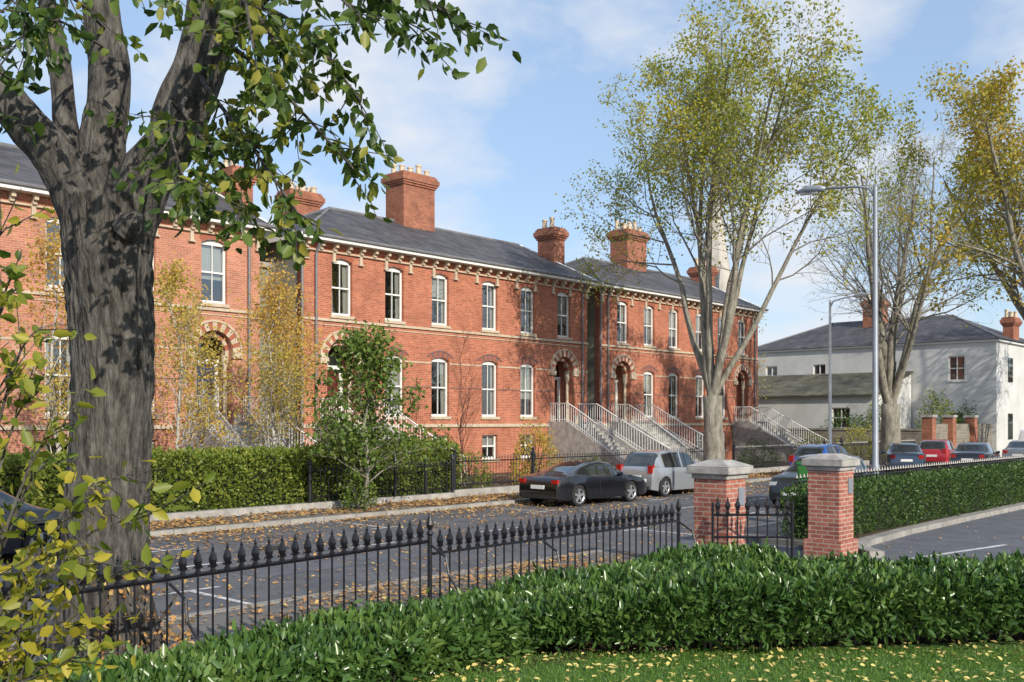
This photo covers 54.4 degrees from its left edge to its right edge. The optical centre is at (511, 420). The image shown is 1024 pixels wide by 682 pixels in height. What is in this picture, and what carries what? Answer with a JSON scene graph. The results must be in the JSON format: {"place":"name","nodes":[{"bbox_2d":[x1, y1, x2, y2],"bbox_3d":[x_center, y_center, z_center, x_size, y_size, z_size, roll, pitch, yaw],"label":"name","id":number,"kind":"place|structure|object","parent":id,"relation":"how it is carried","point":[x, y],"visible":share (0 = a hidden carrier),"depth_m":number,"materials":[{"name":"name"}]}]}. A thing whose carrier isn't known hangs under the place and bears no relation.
{"place":"outdoors","nodes":[
{"label":"outdoors","id":0,"kind":"place"},
{"bbox_2d":[2,519,802,676],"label":"pavement","id":1,"kind":"structure","parent":0,"point":[219,622],"depth_m":13.50,"materials":[{"name":"grey concrete"}]},
{"bbox_2d":[80,576,195,659],"bbox_3d":[-3.654,1.961,9.718,0.761,1.096,1.274,0,0,42],"label":"brushwood","id":2,"kind":"object","parent":1,"relation":"on","point":[154,628],"visible":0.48,"depth_m":9.66,"materials":[{"name":"brown plant"}]},
{"bbox_2d":[3,550,646,663],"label":"fallen leaves","id":3,"kind":"object","parent":1,"relation":"on","point":[404,586],"visible":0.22,"depth_m":13.91,"materials":[{"name":"brown plant"}]},
{"bbox_2d":[686,459,752,545],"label":"gate pier","id":4,"kind":"structure","parent":1,"relation":"on","point":[722,480],"depth_m":15.84,"materials":[{"name":"brick"}]},
{"bbox_2d":[711,496,793,557],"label":"iron gate","id":5,"kind":"structure","parent":4,"relation":"attached to","point":[757,507],"depth_m":15.22,"materials":[{"name":"black metal"}]},
{"bbox_2d":[796,462,807,493],"bbox_3d":[7.040,1.680,23.709,0.360,1.400,0.442,0,0,42],"label":"utility cabinet","id":6,"kind":"object","parent":1,"relation":"on","point":[802,470],"visible":0.13,"depth_m":23.59,"materials":[{"name":"green paint"}]},
{"bbox_2d":[796,184,879,476],"bbox_3d":[8.682,-1.960,26.612,2.314,8.919,0.238,0,0,42],"label":"street lamp","id":7,"kind":"object","parent":1,"relation":"on","point":[811,189],"visible":0.86,"depth_m":25.86,"materials":[{"name":"grey metal"}]},
{"bbox_2d":[778,459,1023,539],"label":"boxwood hedge","id":8,"kind":"object","parent":1,"relation":"on","point":[887,501],"visible":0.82,"depth_m":23.44,"materials":[{"name":"green plant"}]},
{"bbox_2d":[794,455,1023,529],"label":"iron railings","id":9,"kind":"object","parent":8,"relation":"on","point":[944,464],"visible":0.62,"depth_m":25.46,"materials":[{"name":"black metal"}]},
{"bbox_2d":[885,55,1023,319],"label":"autumn tree","id":10,"kind":"object","parent":1,"relation":"on","point":[988,168],"visible":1,"depth_m":38.47,"materials":[{"name":"yellow plant"}]},
{"bbox_2d":[0,466,948,640],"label":"road","id":11,"kind":"structure","parent":0,"point":[464,522],"depth_m":20.10,"materials":[{"name":"grey asphalt"}]},
{"bbox_2d":[0,490,61,554],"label":"hatchback car","id":12,"kind":"object","parent":11,"relation":"on","point":[12,544],"visible":0.41,"depth_m":17.48,"materials":[{"name":"black paint"}]},
{"bbox_2d":[4,480,769,563],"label":"fallen leaves","id":13,"kind":"object","parent":11,"relation":"on","point":[381,516],"visible":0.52,"depth_m":24.71,"materials":[{"name":"brown plant"}]},
{"bbox_2d":[48,494,783,624],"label":"fallen leaves","id":14,"kind":"object","parent":11,"relation":"on","point":[416,557],"visible":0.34,"depth_m":17.95,"materials":[{"name":"brown plant"}]},
{"bbox_2d":[234,493,768,577],"bbox_3d":[1.751,2.496,25.373,2.715,0.001,22.246,0,0,33],"label":"road patch","id":15,"kind":"object","parent":11,"relation":"on","point":[289,569],"visible":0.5,"depth_m":18.16,"materials":[{"name":"grey asphalt"}]},
{"bbox_2d":[149,467,1004,603],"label":"road markings","id":16,"kind":"object","parent":11,"relation":"on","point":[230,599],"visible":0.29,"depth_m":19.04,"materials":[{"name":"paint"}]},
{"bbox_2d":[519,460,646,506],"bbox_3d":[2.243,1.855,30.466,2.056,1.283,4.324,0,0,44],"label":"sports coupe","id":17,"kind":"object","parent":11,"relation":"on","point":[577,483],"visible":1,"depth_m":29.39,"materials":[{"name":"black paint"}]},
{"bbox_2d":[616,450,697,496],"bbox_3d":[5.297,1.744,34.178,1.956,1.506,3.824,0,0,42],"label":"hatchback car","id":18,"kind":"object","parent":11,"relation":"on","point":[663,473],"visible":0.61,"depth_m":32.94,"materials":[{"name":"grey paint"}]},
{"bbox_2d":[769,454,869,506],"bbox_3d":[9.124,1.744,29.324,1.956,1.506,3.824,0,0,42],"label":"hatchback car","id":19,"kind":"object","parent":11,"relation":"on","point":[783,479],"visible":0.3,"depth_m":28.49,"materials":[{"name":"black paint"}]},
{"bbox_2d":[789,444,849,466],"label":"hatchback car","id":20,"kind":"object","parent":11,"relation":"on","point":[805,449],"visible":0.21,"depth_m":41.71,"materials":[{"name":"blue paint"}]},
{"bbox_2d":[880,443,925,472],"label":"saloon car","id":21,"kind":"object","parent":11,"relation":"on","point":[899,454],"visible":0.84,"depth_m":46.53,"materials":[{"name":"blue paint"}]},
{"bbox_2d":[919,439,955,466],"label":"hatchback car","id":22,"kind":"object","parent":11,"relation":"on","point":[937,450],"visible":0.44,"depth_m":52.52,"materials":[{"name":"red paint"}]},
{"bbox_2d":[949,442,1000,468],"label":"saloon car","id":23,"kind":"object","parent":11,"relation":"on","point":[966,451],"visible":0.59,"depth_m":47.58,"materials":[{"name":"black paint"}]},
{"bbox_2d":[1002,440,1023,460],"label":"saloon car","id":24,"kind":"object","parent":11,"relation":"on","point":[1013,448],"visible":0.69,"depth_m":53.91,"materials":[{"name":"grey paint"}]},
{"bbox_2d":[0,0,1023,345],"label":"sky","id":25,"kind":"structure","parent":0,"point":[500,141],"materials":[{"name":"blue"}]},
{"bbox_2d":[149,464,930,537],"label":"pavement","id":26,"kind":"structure","parent":0,"point":[301,519],"depth_m":24.98,"materials":[{"name":"grey concrete"}]},
{"bbox_2d":[150,453,455,521],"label":"terrace railings","id":27,"kind":"object","parent":26,"relation":"on","point":[273,508],"visible":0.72,"depth_m":27.19,"materials":[{"name":"black metal"}]},
{"bbox_2d":[339,466,378,510],"bbox_3d":[-4.116,1.839,26.508,1.029,1.335,1.045,0,0,42],"label":"ivy shrub","id":28,"kind":"object","parent":26,"relation":"on","point":[356,499],"visible":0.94,"depth_m":26.40,"materials":[{"name":"green plant"}]},
{"bbox_2d":[292,317,455,509],"bbox_3d":[-3.824,-0.180,26.491,4.711,5.369,2.751,0,0,-31],"label":"hornbeam tree","id":29,"kind":"object","parent":26,"relation":"on","point":[357,344],"visible":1,"depth_m":26.19,"materials":[{"name":"green plant"}]},
{"bbox_2d":[150,470,781,530],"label":"fallen leaves","id":30,"kind":"object","parent":26,"relation":"on","point":[475,497],"visible":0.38,"depth_m":26.17,"materials":[{"name":"brown plant"}]},
{"bbox_2d":[554,0,925,460],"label":"lime tree","id":31,"kind":"object","parent":26,"relation":"on","point":[712,134],"visible":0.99,"depth_m":38.42,"materials":[{"name":"green plant"}]},
{"bbox_2d":[828,292,867,443],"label":"street lamp","id":32,"kind":"object","parent":26,"relation":"on","point":[860,294],"visible":0.8,"depth_m":48.70,"materials":[{"name":"white galvanised steel"}]},
{"bbox_2d":[782,428,921,459],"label":"garden wall","id":33,"kind":"structure","parent":26,"relation":"on","point":[912,434],"depth_m":62.23,"materials":[{"name":"red brick"}]},
{"bbox_2d":[794,100,1021,464],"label":"bare tree","id":34,"kind":"object","parent":26,"relation":"on","point":[890,383],"visible":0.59,"depth_m":52.26,"materials":[{"name":"brown plant"}]},
{"bbox_2d":[920,415,991,447],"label":"garden wall","id":35,"kind":"structure","parent":26,"relation":"on","point":[971,429],"depth_m":62.13,"materials":[{"name":"brick"}]},
{"bbox_2d":[461,460,786,488],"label":"front garden ground","id":36,"kind":"structure","parent":0,"point":[505,478],"depth_m":41.68,"materials":[{"name":"soil"}]},
{"bbox_2d":[0,206,70,452],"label":"birch tree","id":37,"kind":"object","parent":36,"relation":"on","point":[49,261],"visible":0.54,"depth_m":24.48,"materials":[{"name":"yellow plant"}]},
{"bbox_2d":[0,190,259,453],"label":"walls","id":38,"kind":"structure","parent":36,"relation":"on","point":[167,244],"depth_m":33.55,"materials":[{"name":"red brick"}]},
{"bbox_2d":[0,190,259,429],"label":"stone trim","id":39,"kind":"structure","parent":38,"relation":"attached to","point":[210,234],"depth_m":34.57,"materials":[{"name":"beige stone"}]},
{"bbox_2d":[0,142,266,223],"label":"roof","id":40,"kind":"structure","parent":38,"relation":"on","point":[12,156],"depth_m":32.74,"materials":[{"name":"stone"}]},
{"bbox_2d":[42,217,229,452],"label":"windows","id":41,"kind":"structure","parent":38,"relation":"attached to","point":[212,259],"depth_m":34.98,"materials":[{"name":"white paint"}]},
{"bbox_2d":[0,178,276,232],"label":"gutter","id":42,"kind":"object","parent":38,"relation":"on","point":[17,186],"visible":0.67,"depth_m":30.09,"materials":[{"name":"white paint"}]},
{"bbox_2d":[197,336,220,424],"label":"front door","id":43,"kind":"structure","parent":38,"relation":"attached to","point":[199,374],"depth_m":35.84,"materials":[{"name":"paint"}]},
{"bbox_2d":[248,236,252,421],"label":"downpipes","id":44,"kind":"object","parent":38,"relation":"attached to","point":[249,303],"visible":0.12,"depth_m":35.85,"materials":[{"name":"black metal"}]},
{"bbox_2d":[0,441,353,512],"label":"privet hedge","id":45,"kind":"object","parent":36,"relation":"on","point":[263,475],"visible":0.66,"depth_m":25.27,"materials":[{"name":"green plant"}]},
{"bbox_2d":[151,251,248,449],"bbox_3d":[-9.244,-1.067,27.571,3.440,7.136,3.063,0,0,18],"label":"birch tree","id":46,"kind":"object","parent":36,"relation":"on","point":[168,291],"visible":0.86,"depth_m":27.31,"materials":[{"name":"yellow plant"}]},
{"bbox_2d":[154,279,246,449],"bbox_3d":[-9.004,-0.930,28.472,2.658,6.864,3.298,0,0,-9],"label":"birch tree","id":47,"kind":"object","parent":36,"relation":"on","point":[216,368],"visible":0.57,"depth_m":28.68,"materials":[{"name":"yellow plant"}]},
{"bbox_2d":[182,422,291,459],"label":"front steps","id":48,"kind":"structure","parent":36,"relation":"on","point":[208,441],"depth_m":33.76,"materials":[{"name":"stone"}]},
{"bbox_2d":[186,395,317,449],"bbox_3d":[-8.550,0.771,33.219,5.153,3.258,3.394,0,0,42],"label":"handrail","id":49,"kind":"object","parent":48,"relation":"on","point":[231,427],"visible":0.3,"depth_m":33.57,"materials":[{"name":"white metal"}]},
{"bbox_2d":[215,159,303,445],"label":"side wing","id":50,"kind":"structure","parent":36,"relation":"on","point":[230,169],"depth_m":38.71,"materials":[{"name":"red brick"}]},
{"bbox_2d":[214,252,329,447],"bbox_3d":[-6.936,-1.322,29.334,3.760,7.646,3.112,0,0,42],"label":"birch tree","id":51,"kind":"object","parent":36,"relation":"on","point":[284,354],"visible":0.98,"depth_m":29.08,"materials":[{"name":"yellow plant"}]},
{"bbox_2d":[241,276,333,447],"bbox_3d":[-7.226,-1.053,31.439,3.213,7.113,2.988,0,0,0],"label":"birch tree","id":52,"kind":"object","parent":36,"relation":"on","point":[287,432],"visible":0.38,"depth_m":31.36,"materials":[{"name":"yellow plant"}]},
{"bbox_2d":[312,436,463,499],"bbox_3d":[-3.792,1.468,30.398,2.471,2.077,4.696,0,0,42],"label":"privet hedge","id":53,"kind":"object","parent":36,"relation":"on","point":[431,455],"visible":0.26,"depth_m":30.08,"materials":[{"name":"green plant"}]},
{"bbox_2d":[318,422,461,482],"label":"front steps","id":54,"kind":"structure","parent":36,"relation":"on","point":[392,430],"depth_m":38.22,"materials":[{"name":"stone"}]},
{"bbox_2d":[319,398,463,480],"bbox_3d":[-4.772,0.771,37.352,5.153,3.258,3.394,0,0,42],"label":"handrail","id":55,"kind":"object","parent":54,"relation":"on","point":[386,419],"visible":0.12,"depth_m":38.19,"materials":[{"name":"white metal"}]},
{"bbox_2d":[260,239,586,474],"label":"walls","id":56,"kind":"structure","parent":36,"relation":"on","point":[370,287],"depth_m":44.14,"materials":[{"name":"red brick"}]},
{"bbox_2d":[327,345,343,418],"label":"front door","id":57,"kind":"structure","parent":56,"relation":"attached to","point":[333,363],"depth_m":39.89,"materials":[{"name":"paint"}]},
{"bbox_2d":[264,206,590,278],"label":"roof","id":58,"kind":"structure","parent":56,"relation":"on","point":[353,224],"depth_m":45.65,"materials":[{"name":"stone"}]},
{"bbox_2d":[274,164,439,231],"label":"chimneys","id":59,"kind":"object","parent":58,"relation":"on","point":[410,198],"visible":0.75,"depth_m":47.59,"materials":[{"name":"brick"}]},
{"bbox_2d":[267,230,598,285],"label":"gutter","id":60,"kind":"object","parent":56,"relation":"on","point":[357,243],"visible":0.66,"depth_m":42.53,"materials":[{"name":"white paint"}]},
{"bbox_2d":[304,238,590,427],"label":"stone trim","id":61,"kind":"structure","parent":56,"relation":"attached to","point":[556,357],"depth_m":43.86,"materials":[{"name":"beige stone"}]},
{"bbox_2d":[315,243,586,440],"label":"downpipes","id":62,"kind":"object","parent":56,"relation":"attached to","point":[316,287],"visible":0.58,"depth_m":38.05,"materials":[{"name":"black metal"}]},
{"bbox_2d":[330,259,571,461],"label":"windows","id":63,"kind":"structure","parent":56,"relation":"attached to","point":[439,285],"depth_m":43.56,"materials":[{"name":"white paint"}]},
{"bbox_2d":[555,364,559,421],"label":"front door","id":64,"kind":"structure","parent":56,"relation":"attached to","point":[557,388],"depth_m":50.22,"materials":[{"name":"paint"}]},
{"bbox_2d":[424,326,488,477],"bbox_3d":[-1.813,-0.655,38.132,3.098,6.312,2.788,0,0,42],"label":"red twigged tree","id":65,"kind":"object","parent":36,"relation":"on","point":[468,398],"visible":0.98,"depth_m":38.18,"materials":[{"name":"plant"}]},
{"bbox_2d":[456,447,494,488],"bbox_3d":[-1.472,1.708,34.598,1.918,1.605,1.745,0,0,42],"label":"garden shrub","id":66,"kind":"object","parent":36,"relation":"on","point":[484,479],"visible":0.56,"depth_m":34.44,"materials":[{"name":"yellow plant"}]},
{"bbox_2d":[508,417,564,483],"bbox_3d":[0.832,1.164,37.376,2.095,2.686,2.254,0,0,42],"label":"garden shrub","id":67,"kind":"object","parent":36,"relation":"on","point":[541,443],"visible":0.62,"depth_m":37.24,"materials":[{"name":"yellow plant"}]},
{"bbox_2d":[533,217,601,423],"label":"side wing","id":68,"kind":"structure","parent":36,"relation":"on","point":[552,238],"depth_m":52.50,"materials":[{"name":"red brick"}]},
{"bbox_2d":[548,422,638,467],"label":"front steps","id":69,"kind":"structure","parent":36,"relation":"on","point":[570,437],"depth_m":47.48,"materials":[{"name":"stone"}]},
{"bbox_2d":[549,403,669,462],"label":"handrail","id":70,"kind":"object","parent":69,"relation":"on","point":[566,419],"visible":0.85,"depth_m":47.73,"materials":[{"name":"white metal"}]},
{"bbox_2d":[609,422,702,461],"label":"front steps","id":71,"kind":"structure","parent":36,"relation":"on","point":[667,439],"depth_m":51.08,"materials":[{"name":"stone"}]},
{"bbox_2d":[610,404,724,453],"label":"handrail","id":72,"kind":"object","parent":71,"relation":"on","point":[644,419],"visible":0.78,"depth_m":51.30,"materials":[{"name":"white metal"}]},
{"bbox_2d":[587,287,757,459],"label":"walls","id":73,"kind":"structure","parent":36,"relation":"on","point":[689,409],"depth_m":55.51,"materials":[{"name":"red brick"}]},
{"bbox_2d":[615,371,617,421],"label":"front door","id":74,"kind":"structure","parent":73,"relation":"attached to","point":[616,396],"depth_m":53.83,"materials":[{"name":"paint"}]},
{"bbox_2d":[565,256,759,307],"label":"roof","id":75,"kind":"structure","parent":73,"relation":"on","point":[655,280],"depth_m":58.58,"materials":[{"name":"stone"}]},
{"bbox_2d":[606,221,718,286],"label":"chimneys","id":76,"kind":"object","parent":75,"relation":"on","point":[693,273],"visible":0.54,"depth_m":61.20,"materials":[{"name":"brick"}]},
{"bbox_2d":[599,287,758,425],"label":"stone trim","id":77,"kind":"structure","parent":73,"relation":"attached to","point":[619,358],"depth_m":55.31,"materials":[{"name":"beige stone"}]},
{"bbox_2d":[616,301,747,450],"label":"windows","id":78,"kind":"structure","parent":73,"relation":"attached to","point":[648,381],"depth_m":56.62,"materials":[{"name":"white paint"}]},
{"bbox_2d":[595,281,768,312],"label":"gutter","id":79,"kind":"object","parent":73,"relation":"on","point":[658,293],"visible":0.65,"depth_m":55.24,"materials":[{"name":"white paint"}]},
{"bbox_2d":[607,288,757,426],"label":"downpipes","id":80,"kind":"object","parent":73,"relation":"attached to","point":[608,359],"visible":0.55,"depth_m":51.74,"materials":[{"name":"metal"}]},
{"bbox_2d":[449,438,915,496],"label":"terrace railings","id":81,"kind":"object","parent":36,"relation":"on","point":[532,458],"visible":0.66,"depth_m":36.12,"materials":[{"name":"black metal"}]},
{"bbox_2d":[736,435,783,467],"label":"garden shrub","id":82,"kind":"object","parent":36,"relation":"on","point":[761,457],"visible":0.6,"depth_m":50.65,"materials":[{"name":"green plant"}]},
{"bbox_2d":[733,421,804,460],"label":"front steps","id":83,"kind":"structure","parent":36,"relation":"on","point":[744,432],"depth_m":60.44,"materials":[{"name":"stone"}]},
{"bbox_2d":[733,407,827,449],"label":"handrail","id":84,"kind":"object","parent":83,"relation":"on","point":[792,434],"visible":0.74,"depth_m":59.98,"materials":[{"name":"white metal"}]},
{"bbox_2d":[789,429,837,454],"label":"garden shrub","id":85,"kind":"object","parent":36,"relation":"on","point":[810,442],"visible":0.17,"depth_m":54.48,"materials":[{"name":"green plant"}]},
{"bbox_2d":[835,420,879,459],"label":"garden shrub","id":86,"kind":"object","parent":36,"relation":"on","point":[861,450],"visible":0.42,"depth_m":57.37,"materials":[{"name":"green plant"}]},
{"bbox_2d":[403,614,1023,681],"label":"garden soil","id":87,"kind":"structure","parent":0,"point":[881,641],"depth_m":9.48,"materials":[{"name":"brown soil"}]},
{"bbox_2d":[0,537,783,681],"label":"laurel hedge","id":88,"kind":"object","parent":87,"relation":"on","point":[385,641],"visible":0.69,"depth_m":8.00,"materials":[{"name":"green plant"}]},
{"bbox_2d":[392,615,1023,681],"bbox_3d":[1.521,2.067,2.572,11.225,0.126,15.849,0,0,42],"label":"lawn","id":89,"kind":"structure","parent":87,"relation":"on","point":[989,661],"depth_m":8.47,"materials":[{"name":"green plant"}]},
{"bbox_2d":[0,163,216,681],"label":"leafy shrub","id":90,"kind":"object","parent":89,"relation":"on","point":[25,559],"visible":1,"depth_m":4.05,"materials":[{"name":"yellow plant"}]},
{"bbox_2d":[516,544,1023,652],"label":"laurel hedge","id":91,"kind":"object","parent":87,"relation":"on","point":[855,595],"visible":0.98,"depth_m":9.01,"materials":[{"name":"green plant"}]},
{"bbox_2d":[656,611,1011,650],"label":"hedge stems","id":92,"kind":"object","parent":87,"relation":"on","point":[760,644],"visible":0.01,"depth_m":9.36,"materials":[{"name":"brown plant"}]},
{"bbox_2d":[624,509,1023,562],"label":"driveway","id":93,"kind":"structure","parent":0,"point":[957,538],"depth_m":20.50,"materials":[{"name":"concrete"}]},
{"bbox_2d":[858,502,1023,557],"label":"kerb","id":94,"kind":"structure","parent":93,"relation":"on","point":[867,542],"depth_m":22.42,"materials":[{"name":"concrete"}]},
{"bbox_2d":[801,453,859,557],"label":"gate pier","id":95,"kind":"structure","parent":0,"point":[830,502],"depth_m":17.90,"materials":[{"name":"brick"}]},
{"bbox_2d":[796,501,1020,550],"bbox_3d":[20.209,2.400,34.298,1.450,0.001,42.100,0,0,42],"label":"planting bed","id":96,"kind":"object","parent":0,"point":[872,533],"visible":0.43,"depth_m":22.36,"materials":[{"name":"soil"}]},
{"label":"ground","id":97,"kind":"structure","parent":0,"visible":0},
{"bbox_2d":[0,0,520,663],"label":"broadleaf tree","id":98,"kind":"object","parent":97,"relation":"on","point":[108,196],"visible":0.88,"depth_m":9.52,"materials":[{"name":"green plant"}]},
{"bbox_2d":[1,498,695,663],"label":"iron railings","id":99,"kind":"object","parent":97,"relation":"on","point":[212,559],"visible":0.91,"depth_m":10.30,"materials":[{"name":"metal"}]},
{"bbox_2d":[704,187,740,297],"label":"church spire","id":100,"kind":"structure","parent":97,"relation":"on","point":[722,276],"depth_m":148.57,"materials":[{"name":"stone"}]},
{"bbox_2d":[758,315,778,414],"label":"garden tree","id":101,"kind":"object","parent":97,"relation":"on","point":[759,365],"visible":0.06,"depth_m":71.01,"materials":[{"name":"green plant"}]},
{"bbox_2d":[758,371,913,428],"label":"outbuilding","id":102,"kind":"structure","parent":97,"relation":"on","point":[802,400],"depth_m":70.80,"materials":[{"name":"white paint"}]},
{"bbox_2d":[821,406,871,436],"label":"garden shrub","id":103,"kind":"object","parent":97,"relation":"on","point":[846,420],"visible":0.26,"depth_m":63.55,"materials":[{"name":"green plant"}]},
{"bbox_2d":[866,394,882,427],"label":"garden shrub","id":104,"kind":"object","parent":97,"relation":"on","point":[870,417],"visible":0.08,"depth_m":66.02,"materials":[{"name":"green plant"}]},
{"bbox_2d":[758,339,1023,456],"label":"walls","id":105,"kind":"structure","parent":97,"relation":"on","point":[987,375],"depth_m":70.05,"materials":[{"name":"white paint"}]},
{"bbox_2d":[758,314,1023,350],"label":"roof","id":106,"kind":"structure","parent":105,"relation":"on","point":[938,328],"depth_m":75.12,"materials":[{"name":"stone"}]},
{"bbox_2d":[860,293,1021,341],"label":"chimneys","id":107,"kind":"object","parent":106,"relation":"on","point":[1010,322],"visible":0.48,"depth_m":71.21,"materials":[{"name":"brick"}]},
{"bbox_2d":[885,275,930,316],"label":"garden tree","id":108,"kind":"object","parent":97,"relation":"on","point":[907,314],"visible":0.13,"depth_m":87.14,"materials":[{"name":"plant"}]},
{"bbox_2d":[914,386,961,428],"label":"garden shrub","id":109,"kind":"object","parent":97,"relation":"on","point":[936,408],"visible":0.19,"depth_m":64.71,"materials":[{"name":"green plant"}]},
{"bbox_2d":[956,399,978,423],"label":"garden shrub","id":110,"kind":"object","parent":97,"relation":"on","point":[968,412],"visible":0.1,"depth_m":66.83,"materials":[{"name":"green plant"}]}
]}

